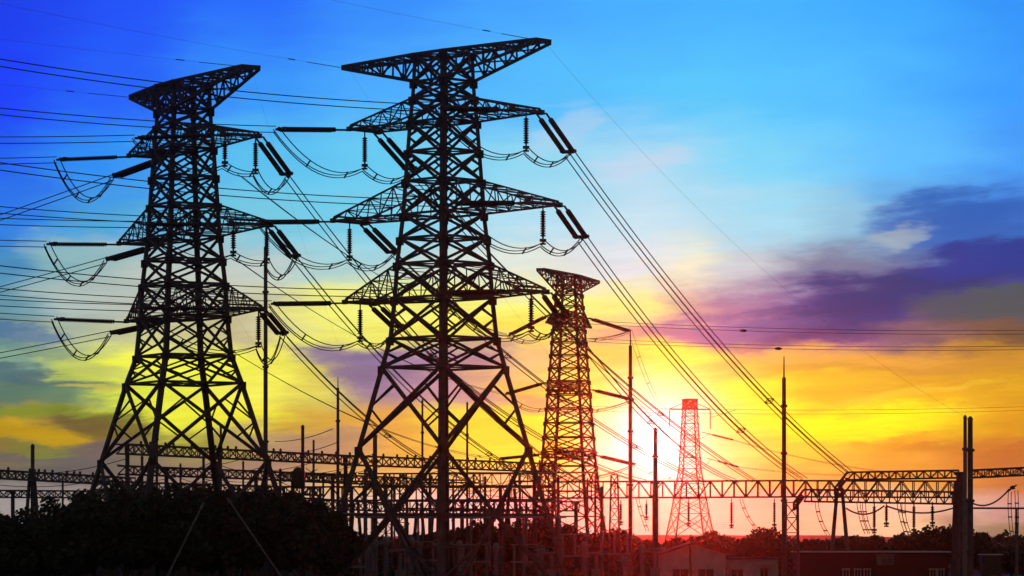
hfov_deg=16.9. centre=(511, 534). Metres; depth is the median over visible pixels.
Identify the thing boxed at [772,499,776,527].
insulator string
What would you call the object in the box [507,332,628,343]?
jumper wire
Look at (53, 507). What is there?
broadleaf tree
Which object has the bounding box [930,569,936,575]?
window
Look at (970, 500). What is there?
lightning mast
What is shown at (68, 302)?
conductor bundle
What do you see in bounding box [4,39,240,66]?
earth wire
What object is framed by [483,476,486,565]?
lightning mast
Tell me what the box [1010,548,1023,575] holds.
broadleaf tree
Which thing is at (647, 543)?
broadleaf tree
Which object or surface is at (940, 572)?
window
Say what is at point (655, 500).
lightning mast
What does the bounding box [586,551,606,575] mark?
circuit breaker
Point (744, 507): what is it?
dropper wire
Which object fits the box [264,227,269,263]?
insulator string
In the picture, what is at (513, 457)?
insulator string
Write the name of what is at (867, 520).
dropper wire
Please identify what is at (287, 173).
insulator string
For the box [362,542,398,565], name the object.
broadleaf tree
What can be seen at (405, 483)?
substation gantry
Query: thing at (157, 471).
lightning mast
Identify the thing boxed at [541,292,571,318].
insulator string
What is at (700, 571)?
window
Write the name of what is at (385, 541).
current transformer
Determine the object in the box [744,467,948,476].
conductor bundle
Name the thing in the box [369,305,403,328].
insulator string
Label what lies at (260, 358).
jumper wire
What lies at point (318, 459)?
switchyard wire
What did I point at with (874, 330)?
power line
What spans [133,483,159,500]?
broadleaf tree
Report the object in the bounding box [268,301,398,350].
jumper wire
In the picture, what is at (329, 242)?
conductor bundle
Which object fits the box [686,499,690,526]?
insulator string
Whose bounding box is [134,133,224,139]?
insulator string
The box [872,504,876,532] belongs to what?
insulator string
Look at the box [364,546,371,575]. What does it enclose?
current transformer
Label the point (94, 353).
jumper wire
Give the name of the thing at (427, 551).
broadleaf tree
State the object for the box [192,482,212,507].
broadleaf tree
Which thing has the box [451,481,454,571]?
lightning mast
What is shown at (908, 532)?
dropper wire
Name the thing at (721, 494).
substation gantry
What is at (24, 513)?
broadleaf tree
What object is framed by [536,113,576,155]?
insulator string
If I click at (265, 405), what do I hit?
lightning mast
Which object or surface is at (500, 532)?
lightning mast
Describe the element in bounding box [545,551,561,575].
circuit breaker
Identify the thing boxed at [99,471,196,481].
switchyard wire
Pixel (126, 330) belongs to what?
insulator string
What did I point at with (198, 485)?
substation gantry
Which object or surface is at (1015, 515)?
dropper wire
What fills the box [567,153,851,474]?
conductor bundle
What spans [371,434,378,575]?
lightning mast
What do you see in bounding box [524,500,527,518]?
insulator string
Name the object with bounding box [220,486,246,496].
broadleaf tree
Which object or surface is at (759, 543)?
broadleaf tree
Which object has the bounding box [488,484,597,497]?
switchyard wire
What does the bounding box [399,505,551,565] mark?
substation gantry
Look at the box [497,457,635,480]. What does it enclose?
jumper wire
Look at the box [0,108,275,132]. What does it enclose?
conductor bundle
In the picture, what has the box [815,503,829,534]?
dropper wire
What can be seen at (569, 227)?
insulator string
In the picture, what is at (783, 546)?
lightning mast
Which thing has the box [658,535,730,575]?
gabled house
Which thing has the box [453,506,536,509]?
switchyard wire
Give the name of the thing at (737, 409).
power line
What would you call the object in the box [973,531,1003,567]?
broadleaf tree
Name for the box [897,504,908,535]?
dropper wire
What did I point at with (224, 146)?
insulator string
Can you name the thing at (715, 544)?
broadleaf tree
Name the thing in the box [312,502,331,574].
broadleaf tree
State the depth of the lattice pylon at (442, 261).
298.80 m
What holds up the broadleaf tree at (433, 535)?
on the ground
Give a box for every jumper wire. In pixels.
[44,241,107,286]
[51,316,111,360]
[54,157,113,202]
[132,135,289,194]
[135,305,284,365]
[140,223,297,280]
[256,219,395,270]
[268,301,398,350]
[273,127,410,184]
[435,105,570,167]
[440,290,565,341]
[451,200,583,255]
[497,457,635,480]
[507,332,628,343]
[507,392,634,413]
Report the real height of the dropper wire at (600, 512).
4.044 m
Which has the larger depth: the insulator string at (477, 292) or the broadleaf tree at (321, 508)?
the broadleaf tree at (321, 508)
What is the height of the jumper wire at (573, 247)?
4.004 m
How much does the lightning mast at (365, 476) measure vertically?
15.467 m
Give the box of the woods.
[308,529,1023,571]
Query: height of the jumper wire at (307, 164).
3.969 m
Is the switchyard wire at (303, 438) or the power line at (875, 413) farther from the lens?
the power line at (875, 413)
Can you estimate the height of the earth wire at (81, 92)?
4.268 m
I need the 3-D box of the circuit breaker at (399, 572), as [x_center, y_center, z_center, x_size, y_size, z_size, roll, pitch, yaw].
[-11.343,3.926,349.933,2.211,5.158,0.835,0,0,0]
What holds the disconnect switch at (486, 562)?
on the ground
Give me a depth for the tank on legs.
395.30 m
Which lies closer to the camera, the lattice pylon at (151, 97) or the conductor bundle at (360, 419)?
the lattice pylon at (151, 97)
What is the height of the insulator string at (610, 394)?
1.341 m
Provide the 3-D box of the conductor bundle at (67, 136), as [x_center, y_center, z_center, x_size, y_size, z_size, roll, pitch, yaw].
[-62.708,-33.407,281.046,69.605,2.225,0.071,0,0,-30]
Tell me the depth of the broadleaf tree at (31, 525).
296.67 m
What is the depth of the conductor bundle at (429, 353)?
371.38 m
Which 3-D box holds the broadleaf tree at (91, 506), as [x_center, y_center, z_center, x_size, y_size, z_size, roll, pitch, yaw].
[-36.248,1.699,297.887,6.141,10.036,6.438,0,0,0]
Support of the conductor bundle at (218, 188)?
attached to the insulator string at (487, 203)
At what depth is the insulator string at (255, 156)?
304.32 m
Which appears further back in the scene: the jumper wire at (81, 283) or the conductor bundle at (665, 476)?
the conductor bundle at (665, 476)
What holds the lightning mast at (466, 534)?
on the ground
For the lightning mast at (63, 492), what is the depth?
439.90 m
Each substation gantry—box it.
[0,467,135,518]
[0,490,103,517]
[96,480,318,495]
[116,441,559,563]
[117,465,352,524]
[277,470,451,549]
[296,497,383,573]
[304,477,554,575]
[358,473,554,565]
[389,501,579,573]
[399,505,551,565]
[555,474,955,575]
[786,489,961,575]
[830,467,1023,575]
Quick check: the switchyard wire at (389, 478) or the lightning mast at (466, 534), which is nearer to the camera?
the lightning mast at (466, 534)
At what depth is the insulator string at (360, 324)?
307.45 m
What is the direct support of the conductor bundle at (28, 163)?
hanging from the insulator string at (81, 158)
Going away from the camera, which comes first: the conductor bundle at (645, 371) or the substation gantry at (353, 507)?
the substation gantry at (353, 507)
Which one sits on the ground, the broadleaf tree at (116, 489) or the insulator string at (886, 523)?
the broadleaf tree at (116, 489)
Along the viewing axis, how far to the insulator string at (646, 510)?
425.88 m
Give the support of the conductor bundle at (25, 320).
attached to the insulator string at (85, 320)
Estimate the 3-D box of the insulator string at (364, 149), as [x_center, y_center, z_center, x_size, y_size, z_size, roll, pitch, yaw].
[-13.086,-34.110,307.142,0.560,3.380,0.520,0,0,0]
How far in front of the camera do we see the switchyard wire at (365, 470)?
433.47 m
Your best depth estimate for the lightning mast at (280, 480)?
439.86 m
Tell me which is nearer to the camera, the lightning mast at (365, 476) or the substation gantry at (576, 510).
the substation gantry at (576, 510)
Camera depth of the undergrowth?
434.10 m
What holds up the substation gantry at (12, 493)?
on the ground
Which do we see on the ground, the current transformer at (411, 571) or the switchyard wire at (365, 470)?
the current transformer at (411, 571)
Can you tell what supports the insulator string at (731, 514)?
hanging from the substation gantry at (721, 494)
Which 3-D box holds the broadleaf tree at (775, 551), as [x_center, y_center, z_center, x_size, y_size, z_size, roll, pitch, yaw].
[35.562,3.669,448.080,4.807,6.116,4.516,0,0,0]
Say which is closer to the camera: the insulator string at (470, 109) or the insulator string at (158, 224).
the insulator string at (470, 109)
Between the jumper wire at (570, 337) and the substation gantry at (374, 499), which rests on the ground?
the substation gantry at (374, 499)
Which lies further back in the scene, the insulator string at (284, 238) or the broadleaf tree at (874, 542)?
the broadleaf tree at (874, 542)
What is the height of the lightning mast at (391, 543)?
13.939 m
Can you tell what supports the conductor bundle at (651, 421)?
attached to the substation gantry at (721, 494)
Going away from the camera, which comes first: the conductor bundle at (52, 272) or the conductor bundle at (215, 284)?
the conductor bundle at (215, 284)
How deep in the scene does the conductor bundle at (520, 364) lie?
372.85 m
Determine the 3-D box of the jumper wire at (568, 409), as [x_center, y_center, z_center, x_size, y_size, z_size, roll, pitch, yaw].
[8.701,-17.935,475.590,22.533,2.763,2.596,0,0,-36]
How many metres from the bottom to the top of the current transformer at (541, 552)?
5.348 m
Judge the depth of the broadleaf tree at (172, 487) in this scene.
351.46 m
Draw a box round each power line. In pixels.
[578,323,982,334]
[584,410,1021,413]
[587,341,1023,350]
[593,406,1001,409]
[603,339,1007,346]
[605,321,1023,330]
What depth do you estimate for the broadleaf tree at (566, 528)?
445.07 m
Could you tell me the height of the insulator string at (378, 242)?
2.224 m
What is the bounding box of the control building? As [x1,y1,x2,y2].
[791,551,950,575]
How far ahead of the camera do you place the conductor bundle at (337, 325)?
363.98 m
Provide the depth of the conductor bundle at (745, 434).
347.97 m
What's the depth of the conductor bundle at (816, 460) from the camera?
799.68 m
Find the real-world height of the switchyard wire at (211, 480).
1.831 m
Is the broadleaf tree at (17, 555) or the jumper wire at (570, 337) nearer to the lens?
the broadleaf tree at (17, 555)
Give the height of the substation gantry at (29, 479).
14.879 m
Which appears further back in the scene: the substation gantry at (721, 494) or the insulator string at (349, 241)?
the substation gantry at (721, 494)
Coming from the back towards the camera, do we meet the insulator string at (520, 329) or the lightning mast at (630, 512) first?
the insulator string at (520, 329)
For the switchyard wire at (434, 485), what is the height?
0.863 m
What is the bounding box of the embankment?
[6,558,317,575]
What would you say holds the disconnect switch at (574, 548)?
on the ground
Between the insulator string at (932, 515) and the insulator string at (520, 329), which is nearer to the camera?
the insulator string at (932, 515)
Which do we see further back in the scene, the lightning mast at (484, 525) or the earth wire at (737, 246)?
the lightning mast at (484, 525)
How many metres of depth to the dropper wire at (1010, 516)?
391.96 m
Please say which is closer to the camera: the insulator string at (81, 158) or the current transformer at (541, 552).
the insulator string at (81, 158)
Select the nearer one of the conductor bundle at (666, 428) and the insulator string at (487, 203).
the insulator string at (487, 203)
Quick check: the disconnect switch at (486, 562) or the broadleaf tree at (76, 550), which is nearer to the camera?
the broadleaf tree at (76, 550)
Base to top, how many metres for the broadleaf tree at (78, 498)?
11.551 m
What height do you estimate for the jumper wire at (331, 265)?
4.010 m
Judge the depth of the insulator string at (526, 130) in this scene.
292.74 m
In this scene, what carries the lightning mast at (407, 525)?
on the ground
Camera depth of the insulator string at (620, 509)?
425.89 m
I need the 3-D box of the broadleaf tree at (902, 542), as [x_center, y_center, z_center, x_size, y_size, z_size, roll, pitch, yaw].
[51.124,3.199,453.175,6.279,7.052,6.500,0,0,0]
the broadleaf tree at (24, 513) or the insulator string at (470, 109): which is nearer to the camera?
the insulator string at (470, 109)
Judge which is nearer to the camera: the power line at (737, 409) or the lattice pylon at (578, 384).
the lattice pylon at (578, 384)
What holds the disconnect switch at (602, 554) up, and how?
on the ground
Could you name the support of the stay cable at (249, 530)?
on the ground
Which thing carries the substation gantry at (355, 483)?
on the ground
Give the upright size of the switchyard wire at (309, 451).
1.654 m
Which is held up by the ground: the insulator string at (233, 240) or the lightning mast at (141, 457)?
the lightning mast at (141, 457)
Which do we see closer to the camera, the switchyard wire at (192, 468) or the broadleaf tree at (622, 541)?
the switchyard wire at (192, 468)
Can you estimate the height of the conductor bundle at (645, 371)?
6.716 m
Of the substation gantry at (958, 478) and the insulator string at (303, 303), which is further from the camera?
the substation gantry at (958, 478)
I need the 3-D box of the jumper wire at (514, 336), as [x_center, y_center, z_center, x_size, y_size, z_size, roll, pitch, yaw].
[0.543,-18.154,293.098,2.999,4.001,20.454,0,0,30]
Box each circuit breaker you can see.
[389,548,405,575]
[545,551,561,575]
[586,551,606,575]
[645,547,665,575]
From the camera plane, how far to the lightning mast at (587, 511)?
445.89 m
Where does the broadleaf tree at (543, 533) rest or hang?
on the ground
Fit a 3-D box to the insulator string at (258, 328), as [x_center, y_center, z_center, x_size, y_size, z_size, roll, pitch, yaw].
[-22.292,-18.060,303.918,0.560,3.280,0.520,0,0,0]
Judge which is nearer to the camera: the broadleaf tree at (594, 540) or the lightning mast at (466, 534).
the lightning mast at (466, 534)
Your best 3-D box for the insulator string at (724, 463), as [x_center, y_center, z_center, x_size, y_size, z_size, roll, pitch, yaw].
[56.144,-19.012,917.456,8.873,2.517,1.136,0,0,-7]
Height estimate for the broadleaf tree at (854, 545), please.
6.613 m
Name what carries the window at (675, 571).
in the gabled house
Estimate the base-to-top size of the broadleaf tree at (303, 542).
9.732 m
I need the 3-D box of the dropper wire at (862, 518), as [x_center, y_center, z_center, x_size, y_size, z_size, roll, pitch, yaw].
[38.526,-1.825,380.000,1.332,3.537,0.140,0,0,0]
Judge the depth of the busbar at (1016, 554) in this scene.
419.88 m
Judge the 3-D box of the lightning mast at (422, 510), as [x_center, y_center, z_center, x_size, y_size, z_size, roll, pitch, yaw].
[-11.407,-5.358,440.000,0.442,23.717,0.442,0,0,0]
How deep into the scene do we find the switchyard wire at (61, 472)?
402.62 m
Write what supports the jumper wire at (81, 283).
hanging from the insulator string at (128, 254)
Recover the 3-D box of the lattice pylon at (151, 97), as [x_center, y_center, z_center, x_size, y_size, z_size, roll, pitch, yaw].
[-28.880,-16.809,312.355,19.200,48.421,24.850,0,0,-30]
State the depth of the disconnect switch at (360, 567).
371.84 m
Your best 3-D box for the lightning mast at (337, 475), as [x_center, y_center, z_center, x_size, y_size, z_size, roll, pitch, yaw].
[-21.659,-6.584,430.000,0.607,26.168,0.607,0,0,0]
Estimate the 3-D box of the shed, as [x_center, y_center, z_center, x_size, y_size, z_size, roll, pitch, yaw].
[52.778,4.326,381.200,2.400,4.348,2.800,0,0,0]
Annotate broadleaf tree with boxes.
[0,514,38,575]
[13,506,51,524]
[17,516,67,575]
[31,505,102,575]
[38,495,65,518]
[50,488,98,525]
[57,496,114,575]
[98,484,140,503]
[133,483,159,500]
[162,482,188,499]
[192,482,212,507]
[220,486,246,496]
[249,485,287,510]
[271,499,333,575]
[282,491,303,506]
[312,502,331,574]
[313,510,354,575]
[339,518,364,552]
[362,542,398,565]
[395,532,433,565]
[430,529,465,564]
[451,519,497,574]
[491,521,538,565]
[520,518,555,560]
[548,523,585,565]
[577,531,617,563]
[606,527,636,565]
[633,539,662,572]
[661,537,689,548]
[700,539,727,556]
[727,526,781,556]
[768,540,796,567]
[800,538,839,550]
[835,535,859,550]
[858,533,894,550]
[890,532,925,550]
[912,524,942,550]
[935,524,990,567]
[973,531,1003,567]
[1001,545,1023,575]
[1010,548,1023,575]
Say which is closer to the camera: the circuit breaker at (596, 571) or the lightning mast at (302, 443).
the circuit breaker at (596, 571)
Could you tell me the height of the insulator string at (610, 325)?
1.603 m
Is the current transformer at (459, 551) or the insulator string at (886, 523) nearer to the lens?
the current transformer at (459, 551)
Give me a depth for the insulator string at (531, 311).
292.31 m
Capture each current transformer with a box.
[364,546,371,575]
[371,539,381,575]
[379,536,392,575]
[408,536,418,575]
[452,540,466,575]
[489,543,502,575]
[534,545,548,575]
[577,541,590,575]
[617,556,631,575]
[635,544,648,575]
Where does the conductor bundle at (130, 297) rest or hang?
attached to the insulator string at (170, 308)
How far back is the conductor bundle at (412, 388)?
352.37 m
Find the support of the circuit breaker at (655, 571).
on the ground
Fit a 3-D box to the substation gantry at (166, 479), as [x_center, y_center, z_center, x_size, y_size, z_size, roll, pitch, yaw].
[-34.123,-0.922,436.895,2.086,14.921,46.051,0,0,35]
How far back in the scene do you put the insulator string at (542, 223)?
291.33 m
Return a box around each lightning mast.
[29,444,35,517]
[62,479,63,503]
[140,456,143,489]
[156,438,158,488]
[202,455,204,500]
[242,461,243,488]
[262,227,268,486]
[279,468,281,495]
[300,425,305,499]
[312,440,314,496]
[322,474,323,496]
[335,381,339,510]
[363,468,367,541]
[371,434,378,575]
[390,476,392,567]
[405,484,408,565]
[421,399,423,570]
[428,474,431,534]
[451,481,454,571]
[465,402,468,574]
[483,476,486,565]
[498,488,502,575]
[533,482,536,569]
[555,476,559,565]
[586,479,588,571]
[599,486,603,561]
[627,330,632,575]
[652,427,658,567]
[781,358,786,575]
[962,415,967,575]
[966,416,974,575]
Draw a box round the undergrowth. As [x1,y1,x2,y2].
[306,557,792,575]
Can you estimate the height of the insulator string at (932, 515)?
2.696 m
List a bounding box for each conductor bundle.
[0,59,438,111]
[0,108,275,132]
[0,135,134,143]
[0,156,56,164]
[0,162,454,206]
[0,175,113,220]
[0,206,259,225]
[0,218,142,227]
[0,240,46,246]
[0,258,106,292]
[0,265,443,296]
[0,288,271,306]
[0,299,137,310]
[0,313,53,322]
[0,331,109,358]
[234,258,499,393]
[235,353,496,459]
[238,174,507,335]
[281,335,493,485]
[286,176,581,483]
[294,258,546,485]
[393,256,706,482]
[395,329,649,483]
[413,174,755,481]
[562,318,738,482]
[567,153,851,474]
[578,238,807,481]
[628,331,670,410]
[634,460,710,479]
[635,399,709,440]
[736,440,908,475]
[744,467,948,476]
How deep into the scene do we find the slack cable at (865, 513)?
379.93 m
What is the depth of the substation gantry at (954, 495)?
378.71 m
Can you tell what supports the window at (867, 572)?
in the control building
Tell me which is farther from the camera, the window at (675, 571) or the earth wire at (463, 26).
the window at (675, 571)
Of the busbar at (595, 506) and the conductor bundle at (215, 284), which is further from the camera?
the busbar at (595, 506)
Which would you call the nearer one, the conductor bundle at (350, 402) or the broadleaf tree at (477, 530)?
the conductor bundle at (350, 402)
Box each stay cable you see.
[167,502,203,575]
[227,497,280,575]
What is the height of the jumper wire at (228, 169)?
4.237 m
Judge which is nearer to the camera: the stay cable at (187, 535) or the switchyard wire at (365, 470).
the stay cable at (187, 535)
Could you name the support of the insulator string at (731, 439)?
attached to the lattice pylon at (690, 404)
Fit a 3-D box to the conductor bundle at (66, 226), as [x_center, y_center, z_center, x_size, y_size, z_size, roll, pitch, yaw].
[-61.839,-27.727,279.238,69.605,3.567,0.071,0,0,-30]
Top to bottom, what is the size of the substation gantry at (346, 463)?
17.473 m
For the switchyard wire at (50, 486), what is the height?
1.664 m
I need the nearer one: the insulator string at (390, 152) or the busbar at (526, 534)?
the insulator string at (390, 152)
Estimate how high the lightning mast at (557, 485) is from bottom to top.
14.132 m
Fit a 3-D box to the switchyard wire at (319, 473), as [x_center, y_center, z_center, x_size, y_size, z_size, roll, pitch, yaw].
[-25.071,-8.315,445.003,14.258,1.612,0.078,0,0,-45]
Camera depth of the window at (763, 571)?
427.97 m
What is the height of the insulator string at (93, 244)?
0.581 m
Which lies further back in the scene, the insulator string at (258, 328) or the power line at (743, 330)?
the power line at (743, 330)
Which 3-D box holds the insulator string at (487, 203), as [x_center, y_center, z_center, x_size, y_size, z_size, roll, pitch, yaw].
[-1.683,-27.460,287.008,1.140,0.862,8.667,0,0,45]
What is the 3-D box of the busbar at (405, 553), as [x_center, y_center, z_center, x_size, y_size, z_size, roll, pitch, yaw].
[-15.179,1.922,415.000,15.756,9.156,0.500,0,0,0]
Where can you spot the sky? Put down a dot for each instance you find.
(867, 156)
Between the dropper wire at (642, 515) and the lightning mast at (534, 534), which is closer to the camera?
the dropper wire at (642, 515)
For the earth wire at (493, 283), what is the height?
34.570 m
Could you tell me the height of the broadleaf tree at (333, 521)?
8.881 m
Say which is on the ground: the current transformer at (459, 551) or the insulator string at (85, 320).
the current transformer at (459, 551)
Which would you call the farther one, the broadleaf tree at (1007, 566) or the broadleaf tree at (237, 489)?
the broadleaf tree at (1007, 566)
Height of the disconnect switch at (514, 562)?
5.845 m
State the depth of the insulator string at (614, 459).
478.75 m
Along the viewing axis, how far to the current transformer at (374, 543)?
359.77 m
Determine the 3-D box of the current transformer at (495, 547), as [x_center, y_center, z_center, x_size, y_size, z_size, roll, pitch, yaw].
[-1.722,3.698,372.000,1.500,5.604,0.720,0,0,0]
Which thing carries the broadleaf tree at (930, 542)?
on the ground
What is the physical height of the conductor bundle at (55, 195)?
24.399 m
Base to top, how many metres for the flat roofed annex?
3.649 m
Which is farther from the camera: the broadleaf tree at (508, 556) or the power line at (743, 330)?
the power line at (743, 330)
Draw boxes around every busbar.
[326,513,406,575]
[355,516,566,575]
[449,471,597,565]
[454,500,562,573]
[973,507,1023,575]
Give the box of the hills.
[379,535,994,541]
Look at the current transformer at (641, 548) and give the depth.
361.79 m
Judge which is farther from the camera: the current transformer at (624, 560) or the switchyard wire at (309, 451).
the switchyard wire at (309, 451)
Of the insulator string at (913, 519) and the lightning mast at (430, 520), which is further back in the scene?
the lightning mast at (430, 520)
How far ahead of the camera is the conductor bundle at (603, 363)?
373.68 m
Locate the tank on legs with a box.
[291,467,304,497]
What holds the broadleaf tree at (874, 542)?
on the ground
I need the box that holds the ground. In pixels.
[353,542,1022,575]
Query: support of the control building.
on the ground
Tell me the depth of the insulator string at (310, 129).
302.25 m
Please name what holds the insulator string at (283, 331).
attached to the lattice pylon at (151, 97)
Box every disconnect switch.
[350,555,364,575]
[405,539,436,575]
[461,541,490,575]
[510,541,541,575]
[559,531,590,575]
[598,527,630,575]
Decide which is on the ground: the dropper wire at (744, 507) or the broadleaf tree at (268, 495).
the broadleaf tree at (268, 495)
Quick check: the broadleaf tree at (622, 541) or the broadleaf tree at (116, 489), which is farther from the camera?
the broadleaf tree at (622, 541)
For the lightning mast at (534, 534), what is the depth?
439.84 m
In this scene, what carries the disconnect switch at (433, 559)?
on the ground
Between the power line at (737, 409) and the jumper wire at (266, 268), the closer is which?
the jumper wire at (266, 268)
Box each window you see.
[671,568,688,575]
[697,568,714,575]
[730,569,743,575]
[760,568,768,575]
[843,569,849,575]
[854,569,860,575]
[864,569,870,575]
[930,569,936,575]
[937,569,943,575]
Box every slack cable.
[846,505,884,514]
[887,505,952,513]
[973,489,1008,505]
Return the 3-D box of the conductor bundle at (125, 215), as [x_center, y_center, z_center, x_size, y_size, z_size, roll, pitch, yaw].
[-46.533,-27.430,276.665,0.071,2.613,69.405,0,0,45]
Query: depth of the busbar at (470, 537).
405.65 m
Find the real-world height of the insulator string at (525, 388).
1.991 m
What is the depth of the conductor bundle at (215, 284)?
267.44 m
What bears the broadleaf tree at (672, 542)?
on the ground
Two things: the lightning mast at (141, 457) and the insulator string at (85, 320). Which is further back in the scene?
the lightning mast at (141, 457)
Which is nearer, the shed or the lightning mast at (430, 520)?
the shed
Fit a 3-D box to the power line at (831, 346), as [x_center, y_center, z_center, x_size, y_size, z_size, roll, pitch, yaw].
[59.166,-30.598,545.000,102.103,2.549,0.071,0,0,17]
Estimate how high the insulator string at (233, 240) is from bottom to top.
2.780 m
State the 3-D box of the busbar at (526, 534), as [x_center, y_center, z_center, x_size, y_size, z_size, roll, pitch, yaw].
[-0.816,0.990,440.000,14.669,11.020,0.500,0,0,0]
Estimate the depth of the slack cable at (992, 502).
391.92 m
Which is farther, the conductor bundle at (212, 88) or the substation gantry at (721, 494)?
the substation gantry at (721, 494)
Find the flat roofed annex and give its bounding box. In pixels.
[726,557,780,575]
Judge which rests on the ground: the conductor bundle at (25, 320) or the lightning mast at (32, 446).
the lightning mast at (32, 446)
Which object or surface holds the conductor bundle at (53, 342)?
hanging from the insulator string at (126, 330)
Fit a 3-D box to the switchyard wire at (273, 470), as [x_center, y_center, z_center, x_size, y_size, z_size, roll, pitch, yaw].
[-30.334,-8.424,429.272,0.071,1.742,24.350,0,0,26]
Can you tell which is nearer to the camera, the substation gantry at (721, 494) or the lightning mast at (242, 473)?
the substation gantry at (721, 494)
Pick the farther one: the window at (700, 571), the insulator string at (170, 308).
the window at (700, 571)
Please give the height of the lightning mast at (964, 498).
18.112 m
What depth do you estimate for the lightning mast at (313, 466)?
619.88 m
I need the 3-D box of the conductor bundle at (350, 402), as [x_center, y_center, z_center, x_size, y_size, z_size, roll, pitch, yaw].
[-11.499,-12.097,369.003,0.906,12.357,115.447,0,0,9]
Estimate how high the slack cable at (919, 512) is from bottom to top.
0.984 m
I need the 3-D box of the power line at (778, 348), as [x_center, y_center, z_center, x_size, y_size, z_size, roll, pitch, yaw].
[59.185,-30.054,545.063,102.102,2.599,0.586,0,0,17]
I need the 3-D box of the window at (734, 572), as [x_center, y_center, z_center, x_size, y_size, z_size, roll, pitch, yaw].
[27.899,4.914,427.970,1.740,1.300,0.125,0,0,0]
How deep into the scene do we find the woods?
609.98 m
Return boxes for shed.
[978,554,1002,575]
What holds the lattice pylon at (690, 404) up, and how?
on the ground
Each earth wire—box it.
[0,3,340,67]
[3,84,124,96]
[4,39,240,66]
[334,0,535,39]
[354,77,639,457]
[548,46,964,416]
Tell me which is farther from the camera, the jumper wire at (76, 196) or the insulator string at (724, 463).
the insulator string at (724, 463)
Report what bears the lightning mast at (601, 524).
on the ground
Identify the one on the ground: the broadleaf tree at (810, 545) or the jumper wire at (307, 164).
the broadleaf tree at (810, 545)
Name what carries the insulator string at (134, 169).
hanging from the lattice pylon at (151, 97)
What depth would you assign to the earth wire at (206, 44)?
298.69 m
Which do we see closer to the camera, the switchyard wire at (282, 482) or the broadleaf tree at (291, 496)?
the broadleaf tree at (291, 496)
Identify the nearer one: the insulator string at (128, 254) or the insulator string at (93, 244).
the insulator string at (93, 244)
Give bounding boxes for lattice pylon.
[62,64,306,575]
[319,37,567,575]
[528,268,611,571]
[664,399,712,541]
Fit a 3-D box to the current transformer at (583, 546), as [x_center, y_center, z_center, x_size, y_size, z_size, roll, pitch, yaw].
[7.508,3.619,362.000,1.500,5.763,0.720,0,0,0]
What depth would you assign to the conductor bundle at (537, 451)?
340.67 m
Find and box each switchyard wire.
[0,458,127,474]
[0,475,120,486]
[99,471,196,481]
[136,457,248,470]
[181,472,288,487]
[222,461,315,472]
[240,469,317,485]
[275,428,332,441]
[275,443,335,455]
[278,455,368,459]
[283,464,358,475]
[305,457,408,475]
[353,471,437,478]
[392,478,484,487]
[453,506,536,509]
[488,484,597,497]
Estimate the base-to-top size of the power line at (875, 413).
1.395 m
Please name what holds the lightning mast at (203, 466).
on the ground
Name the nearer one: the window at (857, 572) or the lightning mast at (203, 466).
the window at (857, 572)
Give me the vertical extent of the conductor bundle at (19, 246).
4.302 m
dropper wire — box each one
[594,499,603,529]
[636,499,648,529]
[740,499,757,528]
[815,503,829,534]
[856,503,867,533]
[862,503,873,533]
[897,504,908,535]
[902,504,912,535]
[1007,492,1013,537]
[1014,490,1018,539]
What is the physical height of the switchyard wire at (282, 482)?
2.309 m
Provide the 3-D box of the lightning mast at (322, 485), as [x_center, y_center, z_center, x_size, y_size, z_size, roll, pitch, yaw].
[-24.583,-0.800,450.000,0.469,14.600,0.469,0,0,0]
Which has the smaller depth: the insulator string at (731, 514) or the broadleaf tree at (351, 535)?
the broadleaf tree at (351, 535)
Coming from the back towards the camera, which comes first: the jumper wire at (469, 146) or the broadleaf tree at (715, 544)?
the broadleaf tree at (715, 544)
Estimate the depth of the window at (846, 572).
391.96 m
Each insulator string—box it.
[46,242,120,246]
[54,317,127,323]
[56,155,130,161]
[105,246,154,260]
[109,324,162,334]
[112,159,158,177]
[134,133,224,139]
[137,305,227,310]
[142,222,232,226]
[222,136,227,166]
[230,225,236,256]
[252,137,258,173]
[255,311,261,347]
[256,136,293,177]
[259,219,334,224]
[259,310,288,335]
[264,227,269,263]
[268,225,300,259]
[271,301,346,306]
[275,127,351,132]
[346,223,352,260]
[357,304,362,341]
[360,224,396,254]
[362,132,367,169]
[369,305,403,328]
[373,133,417,172]
[438,105,514,112]
[443,289,519,295]
[453,200,530,205]
[499,454,543,459]
[505,382,546,394]
[508,314,549,335]
[523,112,528,151]
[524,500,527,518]
[528,292,533,331]
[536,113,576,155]
[540,205,545,244]
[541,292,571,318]
[554,205,589,239]
[587,318,629,331]
[591,389,633,400]
[596,455,634,464]
[619,500,622,524]
[644,500,648,519]
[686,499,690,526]
[702,432,734,440]
[707,458,739,467]
[729,499,733,528]
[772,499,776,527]
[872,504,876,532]
[884,504,888,526]
[911,504,916,532]
[930,502,934,525]
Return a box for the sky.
[0,0,1023,536]
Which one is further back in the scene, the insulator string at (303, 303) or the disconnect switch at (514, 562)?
the disconnect switch at (514, 562)

